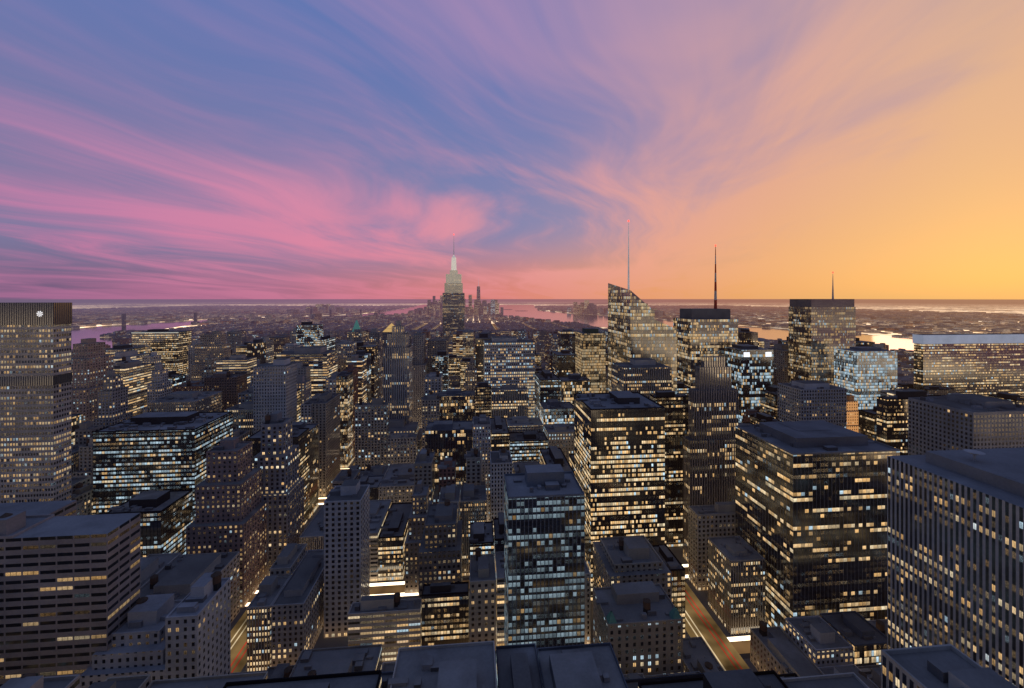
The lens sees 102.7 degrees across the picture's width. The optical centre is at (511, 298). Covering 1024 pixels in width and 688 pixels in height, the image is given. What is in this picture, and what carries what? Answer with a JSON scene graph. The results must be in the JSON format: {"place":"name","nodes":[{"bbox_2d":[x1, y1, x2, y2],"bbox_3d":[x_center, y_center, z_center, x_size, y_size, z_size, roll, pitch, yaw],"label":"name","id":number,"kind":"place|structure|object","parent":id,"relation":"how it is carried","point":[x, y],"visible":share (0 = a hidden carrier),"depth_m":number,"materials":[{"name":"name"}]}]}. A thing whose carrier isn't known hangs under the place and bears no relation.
{"place":"outdoors","nodes":[
{"label":"outdoors","id":0,"kind":"place"},
{"bbox_2d":[71,305,913,350],"bbox_3d":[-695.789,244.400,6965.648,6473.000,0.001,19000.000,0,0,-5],"label":"water","id":1,"kind":"structure","parent":0,"point":[529,311],"depth_m":3552.37,"materials":[{"name":"grey liquid"}]},
{"bbox_2d":[0,299,1023,658],"bbox_3d":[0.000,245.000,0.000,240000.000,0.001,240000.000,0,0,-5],"label":"ground","id":2,"kind":"structure","parent":0,"point":[118,303],"depth_m":19481.64,"materials":[{"name":"grey"}]},
{"bbox_2d":[231,323,749,672],"bbox_3d":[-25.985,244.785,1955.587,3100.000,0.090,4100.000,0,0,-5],"label":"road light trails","id":3,"kind":"object","parent":2,"relation":"on","point":[701,622],"visible":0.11,"depth_m":297.92,"materials":[{"name":"brown asphalt"}]},
{"bbox_2d":[231,323,757,671],"bbox_3d":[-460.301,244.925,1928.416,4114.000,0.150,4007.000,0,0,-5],"label":"pavements","id":4,"kind":"structure","parent":2,"relation":"on","point":[323,642],"depth_m":313.85,"materials":[{"name":"grey concrete"}]},
{"bbox_2d":[0,220,1023,687],"bbox_3d":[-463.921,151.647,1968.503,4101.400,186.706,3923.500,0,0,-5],"label":"city buildings","id":5,"kind":"structure","parent":2,"relation":"on","point":[442,635],"depth_m":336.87,"materials":[{"name":"grey concrete"}]},
{"bbox_2d":[71,278,1023,336],"bbox_3d":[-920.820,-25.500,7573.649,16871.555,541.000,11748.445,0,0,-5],"label":"buildings","id":6,"kind":"structure","parent":2,"relation":"on","point":[903,322],"depth_m":5199.17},
{"bbox_2d":[0,0,1023,298],"label":"sky","id":7,"kind":"structure","parent":0,"point":[150,149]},
{"bbox_2d":[72,300,1023,304],"bbox_3d":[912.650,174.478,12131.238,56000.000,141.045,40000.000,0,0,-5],"label":"hills","id":8,"kind":"structure","parent":0,"point":[974,302],"depth_m":20079.50,"materials":[{"name":"grey"}]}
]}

